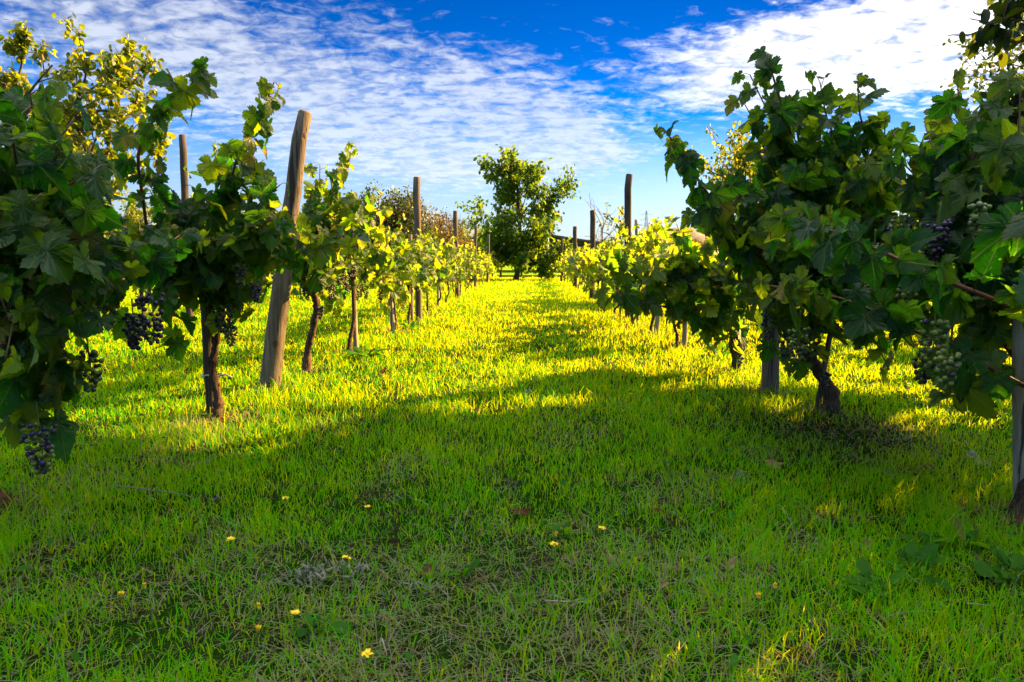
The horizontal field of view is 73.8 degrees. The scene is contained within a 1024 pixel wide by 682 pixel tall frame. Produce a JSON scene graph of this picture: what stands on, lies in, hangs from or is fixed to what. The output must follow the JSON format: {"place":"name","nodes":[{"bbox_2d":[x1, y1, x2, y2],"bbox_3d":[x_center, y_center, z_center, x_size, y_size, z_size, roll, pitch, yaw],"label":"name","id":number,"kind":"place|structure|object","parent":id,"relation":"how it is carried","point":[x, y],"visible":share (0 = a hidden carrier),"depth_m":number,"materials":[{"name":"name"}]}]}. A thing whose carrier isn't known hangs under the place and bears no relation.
{"place":"outdoors","nodes":[
{"label":"outdoors","id":0,"kind":"place"},
{"bbox_2d":[0,264,1023,681],"bbox_3d":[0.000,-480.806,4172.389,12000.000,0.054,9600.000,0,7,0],"label":"ground","id":1,"kind":"structure","parent":0,"point":[444,654],"depth_m":1.65,"materials":[{"name":"green plant"}]},
{"bbox_2d":[0,489,18,514],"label":"earth mound","id":2,"kind":"object","parent":1,"relation":"on","point":[4,497],"visible":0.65,"depth_m":1.68,"materials":[{"name":"soil"}]},
{"bbox_2d":[0,12,176,200],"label":"broadleaf tree","id":3,"kind":"object","parent":1,"relation":"on","point":[116,72],"visible":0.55,"depth_m":7.68,"materials":[{"name":"yellow plant"}]},
{"bbox_2d":[0,79,202,474],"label":"grape vine","id":4,"kind":"object","parent":1,"relation":"on","point":[65,265],"visible":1,"depth_m":1.53,"materials":[{"name":"green plant"}]},
{"bbox_2d":[118,591,131,626],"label":"yellow flower","id":5,"kind":"object","parent":1,"relation":"on","point":[121,594],"visible":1,"depth_m":1.14,"materials":[{"name":"green plant"}]},
{"bbox_2d":[103,231,152,330],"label":"grape vine","id":6,"kind":"object","parent":1,"relation":"on","point":[140,293],"visible":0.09,"depth_m":6.19,"materials":[{"name":"green plant"}]},
{"bbox_2d":[103,190,155,253],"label":"bush","id":7,"kind":"object","parent":1,"relation":"on","point":[132,211],"visible":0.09,"depth_m":16.51,"materials":[{"name":"green plant"}]},
{"bbox_2d":[143,582,152,627],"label":"yellow flower","id":8,"kind":"object","parent":1,"relation":"on","point":[144,587],"visible":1,"depth_m":1.16,"materials":[{"name":"green plant"}]},
{"bbox_2d":[116,485,192,499],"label":"straw stalk","id":9,"kind":"object","parent":1,"relation":"on","point":[153,489],"visible":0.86,"depth_m":1.76,"materials":[{"name":"brown plant"}]},
{"bbox_2d":[179,134,193,316],"bbox_3d":[-3.443,-1.152,7.215,0.095,2.002,0.077,0,7,0],"label":"wooden post","id":10,"kind":"object","parent":1,"relation":"on","point":[183,150],"visible":0.45,"depth_m":7.12,"materials":[{"name":"wood"}]},
{"bbox_2d":[200,305,231,415],"bbox_3d":[-1.194,0.056,2.763,0.137,0.616,0.064,0,7,0],"label":"vine stake","id":11,"kind":"object","parent":1,"relation":"on","point":[207,346],"visible":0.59,"depth_m":2.75,"materials":[{"name":"wood"}]},
{"bbox_2d":[106,56,376,418],"bbox_3d":[-1.021,-0.294,2.662,0.937,1.335,1.027,0,7,0],"label":"grape vine","id":12,"kind":"object","parent":1,"relation":"on","point":[233,259],"visible":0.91,"depth_m":2.40,"materials":[{"name":"green plant"}]},
{"bbox_2d":[252,624,260,655],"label":"yellow flower","id":13,"kind":"object","parent":1,"relation":"on","point":[258,626],"visible":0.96,"depth_m":1.06,"materials":[{"name":"green plant"}]},
{"bbox_2d":[257,602,263,633],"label":"yellow flower","id":14,"kind":"object","parent":1,"relation":"on","point":[259,607],"visible":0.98,"depth_m":1.11,"materials":[{"name":"green plant"}]},
{"bbox_2d":[259,109,311,388],"bbox_3d":[-1.112,-0.403,3.334,0.314,1.407,0.104,0,7,0],"label":"wooden post","id":15,"kind":"object","parent":1,"relation":"on","point":[273,351],"visible":0.77,"depth_m":3.32,"materials":[{"name":"wood"}]},
{"bbox_2d":[290,609,299,645],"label":"yellow flower","id":16,"kind":"object","parent":1,"relation":"on","point":[295,612],"visible":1,"depth_m":1.09,"materials":[{"name":"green plant"}]},
{"bbox_2d":[262,555,339,595],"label":"withered weed","id":17,"kind":"object","parent":1,"relation":"on","point":[316,572],"visible":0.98,"depth_m":1.32,"materials":[{"name":"grey plant"}]},
{"bbox_2d":[292,613,351,636],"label":"broadleaf weed","id":18,"kind":"object","parent":1,"relation":"on","point":[336,625],"visible":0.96,"depth_m":1.12,"materials":[{"name":"green plant"}]},
{"bbox_2d":[270,141,392,371],"bbox_3d":[-0.978,-0.423,3.888,0.630,1.311,1.197,-1,7,-8],"label":"grape vine","id":19,"kind":"object","parent":1,"relation":"on","point":[332,211],"visible":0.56,"depth_m":3.60,"materials":[{"name":"green plant"}]},
{"bbox_2d":[308,559,379,587],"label":"withered weed","id":20,"kind":"object","parent":1,"relation":"on","point":[362,568],"visible":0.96,"depth_m":1.33,"materials":[{"name":"grey plant"}]},
{"bbox_2d":[342,555,350,590],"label":"yellow flower","id":21,"kind":"object","parent":1,"relation":"on","point":[346,558],"visible":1,"depth_m":1.30,"materials":[{"name":"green plant"}]},
{"bbox_2d":[352,271,358,350],"bbox_3d":[-1.105,-0.220,4.780,0.052,0.702,0.039,0,7,0],"label":"vine stake","id":22,"kind":"object","parent":1,"relation":"on","point":[355,339],"visible":0.23,"depth_m":4.79,"materials":[{"name":"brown wood"}]},
{"bbox_2d":[290,204,422,350],"bbox_3d":[-1.136,-0.397,4.599,0.939,1.069,1.265,2,7,15],"label":"grape vine","id":23,"kind":"object","parent":1,"relation":"on","point":[369,257],"visible":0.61,"depth_m":4.64,"materials":[{"name":"green plant"}]},
{"bbox_2d":[341,343,391,359],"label":"broadleaf weed","id":24,"kind":"object","parent":1,"relation":"on","point":[365,347],"visible":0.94,"depth_m":4.44,"materials":[{"name":"green plant"}]},
{"bbox_2d":[361,648,372,680],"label":"yellow flower","id":25,"kind":"object","parent":1,"relation":"on","point":[366,652],"visible":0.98,"depth_m":1.00,"materials":[{"name":"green plant"}]},
{"bbox_2d":[324,213,433,329],"bbox_3d":[-1.097,-0.580,6.049,0.949,1.116,1.384,0,7,0],"label":"grape vine","id":26,"kind":"object","parent":1,"relation":"on","point":[421,277],"visible":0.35,"depth_m":5.85,"materials":[{"name":"green plant"}]},
{"bbox_2d":[378,367,390,376],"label":"fallen leaf","id":27,"kind":"object","parent":1,"relation":"on","point":[383,371],"visible":0.7,"depth_m":3.70,"materials":[{"name":"brown plant"}]},
{"bbox_2d":[386,244,395,333],"bbox_3d":[-1.146,-0.477,5.995,0.234,0.948,0.060,0,7,0],"label":"vine stake","id":28,"kind":"object","parent":1,"relation":"on","point":[392,318],"visible":0.15,"depth_m":6.01,"materials":[{"name":"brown wood"}]},
{"bbox_2d":[343,179,449,250],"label":"twiggy shrub","id":29,"kind":"object","parent":1,"relation":"on","point":[404,207],"visible":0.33,"depth_m":16.81,"materials":[{"name":"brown plant"}]},
{"bbox_2d":[372,190,441,242],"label":"twiggy shrub","id":30,"kind":"object","parent":1,"relation":"on","point":[431,217],"visible":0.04,"depth_m":18.13,"materials":[{"name":"brown plant"}]},
{"bbox_2d":[399,321,417,329],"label":"broadleaf weed","id":31,"kind":"object","parent":1,"relation":"on","point":[411,324],"visible":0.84,"depth_m":6.31,"materials":[{"name":"green plant"}]},
{"bbox_2d":[410,234,413,320],"bbox_3d":[-1.056,-0.628,7.176,0.033,0.974,0.031,0,7,0],"label":"vine stake","id":32,"kind":"object","parent":1,"relation":"on","point":[412,310],"visible":0.45,"depth_m":7.19,"materials":[{"name":"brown wood"}]},
{"bbox_2d":[383,226,446,324],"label":"grape vine","id":33,"kind":"object","parent":1,"relation":"on","point":[424,252],"visible":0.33,"depth_m":6.47,"materials":[{"name":"green plant"}]},
{"bbox_2d":[413,177,421,322],"bbox_3d":[-0.968,-0.897,7.018,0.080,1.550,0.072,0,7,0],"label":"wooden post","id":34,"kind":"object","parent":1,"relation":"on","point":[417,226],"visible":0.62,"depth_m":6.95,"materials":[{"name":"brown wood"}]},
{"bbox_2d":[389,572,456,599],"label":"withered weed","id":35,"kind":"object","parent":1,"relation":"on","point":[414,581],"visible":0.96,"depth_m":1.28,"materials":[{"name":"grey plant"}]},
{"bbox_2d":[417,564,432,574],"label":"fallen leaf","id":36,"kind":"object","parent":1,"relation":"on","point":[427,568],"visible":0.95,"depth_m":1.34,"materials":[{"name":"brown plant"}]},
{"bbox_2d":[398,236,458,315],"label":"grape vine","id":37,"kind":"object","parent":1,"relation":"on","point":[441,261],"visible":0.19,"depth_m":8.00,"materials":[{"name":"green plant"}]},
{"bbox_2d":[421,206,473,283],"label":"twiggy shrub","id":38,"kind":"object","parent":1,"relation":"on","point":[446,236],"visible":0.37,"depth_m":18.97,"materials":[{"name":"brown plant"}]},
{"bbox_2d":[431,237,464,306],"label":"grape vine","id":39,"kind":"object","parent":1,"relation":"on","point":[449,259],"visible":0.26,"depth_m":9.18,"materials":[{"name":"green plant"}]},
{"bbox_2d":[431,243,469,302],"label":"grape vine","id":40,"kind":"object","parent":1,"relation":"on","point":[465,279],"visible":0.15,"depth_m":10.28,"materials":[{"name":"green plant"}]},
{"bbox_2d":[453,211,459,297],"bbox_3d":[-0.956,-1.440,11.713,0.105,1.571,0.084,0,7,0],"label":"wooden post","id":41,"kind":"object","parent":1,"relation":"on","point":[455,232],"visible":0.54,"depth_m":11.63,"materials":[{"name":"wood"}]},
{"bbox_2d":[433,230,480,282],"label":"twiggy shrub","id":42,"kind":"object","parent":1,"relation":"on","point":[472,278],"visible":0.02,"depth_m":20.76,"materials":[{"name":"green plant"}]},
{"bbox_2d":[443,558,479,582],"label":"broadleaf weed","id":43,"kind":"object","parent":1,"relation":"on","point":[472,566],"visible":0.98,"depth_m":1.33,"materials":[{"name":"green plant"}]},
{"bbox_2d":[449,245,479,298],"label":"grape vine","id":44,"kind":"object","parent":1,"relation":"on","point":[468,263],"visible":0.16,"depth_m":11.42,"materials":[{"name":"green plant"}]},
{"bbox_2d":[452,242,484,295],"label":"grape vine","id":45,"kind":"object","parent":1,"relation":"on","point":[465,256],"visible":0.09,"depth_m":12.27,"materials":[{"name":"green plant"}]},
{"bbox_2d":[459,246,484,288],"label":"grape vine","id":46,"kind":"object","parent":1,"relation":"on","point":[479,258],"visible":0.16,"depth_m":15.57,"materials":[{"name":"green plant"}]},
{"bbox_2d":[465,247,481,292],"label":"grape vine","id":47,"kind":"object","parent":1,"relation":"on","point":[470,272],"visible":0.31,"depth_m":13.90,"materials":[{"name":"green plant"}]},
{"bbox_2d":[474,225,476,287],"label":"wooden post","id":48,"kind":"object","parent":1,"relation":"on","point":[475,245],"visible":0.57,"depth_m":16.31,"materials":[{"name":"wood"}]},
{"bbox_2d":[458,221,511,268],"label":"hedge tree","id":49,"kind":"object","parent":1,"relation":"on","point":[478,240],"visible":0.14,"depth_m":45.25,"materials":[{"name":"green plant"}]},
{"bbox_2d":[476,253,493,286],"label":"grape vine","id":50,"kind":"object","parent":1,"relation":"on","point":[485,264],"visible":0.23,"depth_m":16.48,"materials":[{"name":"green plant"}]},
{"bbox_2d":[479,255,496,285],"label":"grape vine","id":51,"kind":"object","parent":1,"relation":"on","point":[490,264],"visible":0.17,"depth_m":17.89,"materials":[{"name":"green plant"}]},
{"bbox_2d":[486,234,489,281],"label":"wooden post","id":52,"kind":"object","parent":1,"relation":"on","point":[488,251],"visible":0.66,"depth_m":20.79,"materials":[{"name":"wood"}]},
{"bbox_2d":[483,251,501,273],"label":"grape vine","id":53,"kind":"object","parent":1,"relation":"on","point":[493,260],"visible":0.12,"depth_m":22.06,"materials":[{"name":"green plant"}]},
{"bbox_2d":[32,324,979,681],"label":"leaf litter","id":54,"kind":"object","parent":1,"relation":"on","point":[486,460],"visible":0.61,"depth_m":1.61,"materials":[{"name":"plant"}]},
{"bbox_2d":[455,144,580,279],"bbox_3d":[0.406,-4.326,23.734,3.852,4.725,3.919,-3,7,-26],"label":"broadleaf tree","id":55,"kind":"object","parent":1,"relation":"on","point":[511,245],"visible":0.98,"depth_m":23.15,"materials":[{"name":"green plant"}]},
{"bbox_2d":[513,506,530,514],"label":"fallen leaf","id":56,"kind":"object","parent":1,"relation":"on","point":[526,511],"visible":0.99,"depth_m":1.65,"materials":[{"name":"brown plant"}]},
{"bbox_2d":[497,269,565,276],"bbox_3d":[0.800,-2.725,27.413,2.800,0.497,0.140,0,7,0],"label":"rail fence","id":57,"kind":"object","parent":1,"relation":"on","point":[500,275],"visible":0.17,"depth_m":27.35,"materials":[{"name":"brown wood"}]},
{"bbox_2d":[550,541,558,581],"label":"yellow flower","id":58,"kind":"object","parent":1,"relation":"on","point":[553,543],"visible":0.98,"depth_m":1.32,"materials":[{"name":"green plant"}]},
{"bbox_2d":[546,521,573,539],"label":"broadleaf weed","id":59,"kind":"object","parent":1,"relation":"on","point":[556,527],"visible":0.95,"depth_m":1.52,"materials":[{"name":"green plant"}]},
{"bbox_2d":[560,238,562,280],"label":"wooden post","id":60,"kind":"object","parent":1,"relation":"on","point":[561,275],"visible":0.63,"depth_m":21.78,"materials":[{"name":"wood"}]},
{"bbox_2d":[545,600,584,602],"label":"straw stalk","id":61,"kind":"object","parent":1,"relation":"on","point":[562,601],"visible":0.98,"depth_m":1.19,"materials":[{"name":"beige plant"}]},
{"bbox_2d":[557,248,585,289],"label":"grape vine","id":62,"kind":"object","parent":1,"relation":"on","point":[566,262],"visible":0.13,"depth_m":15.31,"materials":[{"name":"green plant"}]},
{"bbox_2d":[573,226,576,286],"bbox_3d":[1.558,-2.043,16.878,0.125,1.569,0.101,0,7,0],"label":"wooden post","id":63,"kind":"object","parent":1,"relation":"on","point":[574,241],"visible":0.48,"depth_m":16.79,"materials":[{"name":"brown wood"}]},
{"bbox_2d":[563,243,605,298],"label":"grape vine","id":64,"kind":"object","parent":1,"relation":"on","point":[569,268],"visible":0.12,"depth_m":11.46,"materials":[{"name":"green plant"}]},
{"bbox_2d":[589,210,595,298],"bbox_3d":[1.368,-1.434,11.612,0.104,1.565,0.099,0,7,0],"label":"wooden post","id":65,"kind":"object","parent":1,"relation":"on","point":[592,227],"visible":0.54,"depth_m":11.53,"materials":[{"name":"brown wood"}]},
{"bbox_2d":[569,265,615,291],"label":"grape vine","id":66,"kind":"object","parent":1,"relation":"on","point":[579,273],"visible":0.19,"depth_m":10.36,"materials":[{"name":"green plant"}]},
{"bbox_2d":[579,238,619,309],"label":"grape vine","id":67,"kind":"object","parent":1,"relation":"on","point":[588,283],"visible":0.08,"depth_m":9.00,"materials":[{"name":"green plant"}]},
{"bbox_2d":[585,193,618,283],"bbox_3d":[1.791,-2.064,14.450,1.010,2.048,0.555,-4,8,-32],"label":"bare sapling","id":68,"kind":"object","parent":1,"relation":"on","point":[601,231],"visible":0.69,"depth_m":14.35,"materials":[{"name":"brown plant"}]},
{"bbox_2d":[597,242,619,315],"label":"grape vine","id":69,"kind":"object","parent":1,"relation":"on","point":[608,271],"visible":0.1,"depth_m":7.88,"materials":[{"name":"green plant"}]},
{"bbox_2d":[597,233,621,248],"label":"hedge tree","id":70,"kind":"object","parent":1,"relation":"on","point":[608,242],"visible":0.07,"depth_m":50.93,"materials":[{"name":"green plant"}]},
{"bbox_2d":[596,202,623,246],"bbox_3d":[2.264,-2.128,15.377,0.638,1.962,0.622,-3,7,-23],"label":"bare sapling","id":71,"kind":"object","parent":1,"relation":"on","point":[620,212],"visible":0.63,"depth_m":15.32,"materials":[{"name":"plant"}]},
{"bbox_2d":[624,174,632,318],"bbox_3d":[1.282,-1.007,7.520,0.112,1.638,0.077,0,7,0],"label":"wooden post","id":72,"kind":"object","parent":1,"relation":"on","point":[627,199],"visible":0.49,"depth_m":7.44,"materials":[{"name":"brown wood"}]},
{"bbox_2d":[589,217,669,321],"bbox_3d":[1.191,-0.662,6.758,0.776,1.078,1.370,2,7,20],"label":"grape vine","id":73,"kind":"object","parent":1,"relation":"on","point":[623,232],"visible":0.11,"depth_m":6.51,"materials":[{"name":"green plant"}]},
{"bbox_2d":[602,222,674,333],"bbox_3d":[1.190,-0.511,5.871,0.596,1.009,0.974,5,8,36],"label":"grape vine","id":74,"kind":"object","parent":1,"relation":"on","point":[628,247],"visible":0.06,"depth_m":5.71,"materials":[{"name":"green plant"}]},
{"bbox_2d":[630,217,678,346],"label":"grape vine","id":75,"kind":"object","parent":1,"relation":"on","point":[659,235],"visible":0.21,"depth_m":4.99,"materials":[{"name":"green plant"}]},
{"bbox_2d":[653,304,661,336],"bbox_3d":[1.247,-0.372,5.758,0.100,0.799,0.042,0,7,0],"label":"vine stake","id":76,"kind":"object","parent":1,"relation":"on","point":[657,322],"visible":0.15,"depth_m":5.77,"materials":[{"name":"grey wood"}]},
{"bbox_2d":[566,214,751,370],"bbox_3d":[1.029,-0.243,3.604,1.545,1.021,0.721,-6,9,-44],"label":"grape vine","id":77,"kind":"object","parent":1,"relation":"on","point":[681,277],"visible":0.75,"depth_m":3.44,"materials":[{"name":"green plant"}]},
{"bbox_2d":[681,300,687,347],"bbox_3d":[1.295,-0.321,5.061,0.059,0.861,0.040,0,7,0],"label":"vine stake","id":78,"kind":"object","parent":1,"relation":"on","point":[684,332],"visible":0.2,"depth_m":5.08,"materials":[{"name":"grey wood"}]},
{"bbox_2d":[694,342,729,361],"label":"broadleaf weed","id":79,"kind":"object","parent":1,"relation":"on","point":[719,347],"visible":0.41,"depth_m":4.38,"materials":[{"name":"green plant"}]},
{"bbox_2d":[719,511,738,521],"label":"broadleaf weed","id":80,"kind":"object","parent":1,"relation":"on","point":[732,515],"visible":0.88,"depth_m":1.60,"materials":[{"name":"green plant"}]},
{"bbox_2d":[727,556,738,569],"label":"fallen leaf","id":81,"kind":"object","parent":1,"relation":"on","point":[734,559],"visible":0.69,"depth_m":1.34,"materials":[{"name":"brown plant"}]},
{"bbox_2d":[733,318,744,371],"bbox_3d":[1.269,-0.051,3.793,0.064,0.585,0.041,0,7,0],"label":"vine stake","id":82,"kind":"object","parent":1,"relation":"on","point":[740,345],"visible":0.16,"depth_m":3.79,"materials":[{"name":"brown wood"}]},
{"bbox_2d":[732,470,747,480],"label":"fallen leaf","id":83,"kind":"object","parent":1,"relation":"on","point":[739,471],"visible":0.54,"depth_m":1.93,"materials":[{"name":"plant"}]},
{"bbox_2d":[685,119,821,204],"bbox_3d":[4.081,-2.219,11.432,2.336,3.072,2.286,-4,8,-34],"label":"broadleaf tree","id":84,"kind":"object","parent":1,"relation":"on","point":[739,163],"visible":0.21,"depth_m":11.28,"materials":[{"name":"green plant"}]},
{"bbox_2d":[755,592,760,624],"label":"yellow flower","id":85,"kind":"object","parent":1,"relation":"on","point":[758,594],"visible":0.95,"depth_m":1.15,"materials":[{"name":"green plant"}]},
{"bbox_2d":[761,124,779,392],"bbox_3d":[1.218,-0.347,3.196,0.118,1.306,0.085,0,7,0],"label":"wooden post","id":86,"kind":"object","parent":1,"relation":"on","point":[769,373],"visible":0.11,"depth_m":3.22,"materials":[{"name":"grey wood"}]},
{"bbox_2d":[766,459,782,468],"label":"fallen leaf","id":87,"kind":"object","parent":1,"relation":"on","point":[772,461],"visible":0.75,"depth_m":2.03,"materials":[{"name":"brown plant"}]},
{"bbox_2d":[653,45,930,413],"bbox_3d":[1.163,-0.318,2.574,0.940,1.404,1.237,4,8,32],"label":"grape vine","id":88,"kind":"object","parent":1,"relation":"on","point":[829,172],"visible":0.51,"depth_m":2.33,"materials":[{"name":"green plant"}]},
{"bbox_2d":[815,319,835,409],"bbox_3d":[1.304,0.077,2.844,0.082,0.544,0.024,0,7,0],"label":"vine stake","id":89,"kind":"object","parent":1,"relation":"on","point":[818,401],"visible":0.27,"depth_m":2.84,"materials":[{"name":"brown wood"}]},
{"bbox_2d":[859,537,872,550],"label":"fallen leaf","id":90,"kind":"object","parent":1,"relation":"on","point":[867,541],"visible":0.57,"depth_m":1.44,"materials":[{"name":"plant"}]},
{"bbox_2d":[842,557,906,599],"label":"broadleaf weed","id":91,"kind":"object","parent":1,"relation":"on","point":[864,568],"visible":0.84,"depth_m":1.23,"materials":[{"name":"green plant"}]},
{"bbox_2d":[752,67,1023,522],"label":"grape vine","id":92,"kind":"object","parent":1,"relation":"on","point":[956,257],"visible":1,"depth_m":1.63,"materials":[{"name":"green plant"}]},
{"bbox_2d":[887,543,955,590],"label":"broadleaf weed","id":93,"kind":"object","parent":1,"relation":"on","point":[910,554],"visible":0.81,"depth_m":1.31,"materials":[{"name":"green plant"}]},
{"bbox_2d":[896,529,961,565],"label":"broadleaf weed","id":94,"kind":"object","parent":1,"relation":"on","point":[909,537],"visible":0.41,"depth_m":1.42,"materials":[{"name":"green plant"}]},
{"bbox_2d":[935,515,1009,551],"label":"broadleaf weed","id":95,"kind":"object","parent":1,"relation":"on","point":[958,523],"visible":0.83,"depth_m":1.44,"materials":[{"name":"green plant"}]},
{"bbox_2d":[966,450,990,464],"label":"fallen leaf","id":96,"kind":"object","parent":1,"relation":"on","point":[971,453],"visible":0.45,"depth_m":2.07,"materials":[{"name":"plant"}]},
{"bbox_2d":[952,481,1004,499],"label":"broadleaf weed","id":97,"kind":"object","parent":1,"relation":"on","point":[982,487],"visible":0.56,"depth_m":1.78,"materials":[{"name":"green plant"}]},
{"bbox_2d":[939,0,1023,109],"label":"broadleaf tree","id":98,"kind":"object","parent":1,"relation":"on","point":[990,64],"visible":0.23,"depth_m":10.08,"materials":[{"name":"green plant"}]},
{"bbox_2d":[948,0,1023,124],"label":"broadleaf tree","id":99,"kind":"object","parent":1,"relation":"on","point":[1007,14],"visible":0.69,"depth_m":3.83,"materials":[{"name":"green plant"}]},
{"bbox_2d":[966,550,1023,583],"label":"broadleaf weed","id":100,"kind":"object","parent":1,"relation":"on","point":[983,568],"visible":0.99,"depth_m":1.28,"materials":[{"name":"green plant"}]},
{"bbox_2d":[996,513,1023,542],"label":"earth mound","id":101,"kind":"object","parent":1,"relation":"on","point":[1019,518],"visible":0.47,"depth_m":1.51,"materials":[{"name":"soil"}]},
{"bbox_2d":[1009,285,1023,496],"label":"vine stake","id":102,"kind":"object","parent":1,"relation":"on","point":[1018,400],"visible":0.48,"depth_m":1.59,"materials":[{"name":"grey wood"}]},
{"bbox_2d":[0,0,1023,241],"label":"sky","id":103,"kind":"structure","parent":0,"point":[423,89],"materials":[{"name":"blue"}]},
{"bbox_2d":[542,235,601,269],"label":"barn","id":104,"kind":"structure","parent":0,"point":[580,243],"depth_m":41.57,"materials":[{"name":"brown wood"}]},
{"bbox_2d":[669,227,706,244],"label":"hill","id":105,"kind":"structure","parent":0,"point":[698,236],"depth_m":841.06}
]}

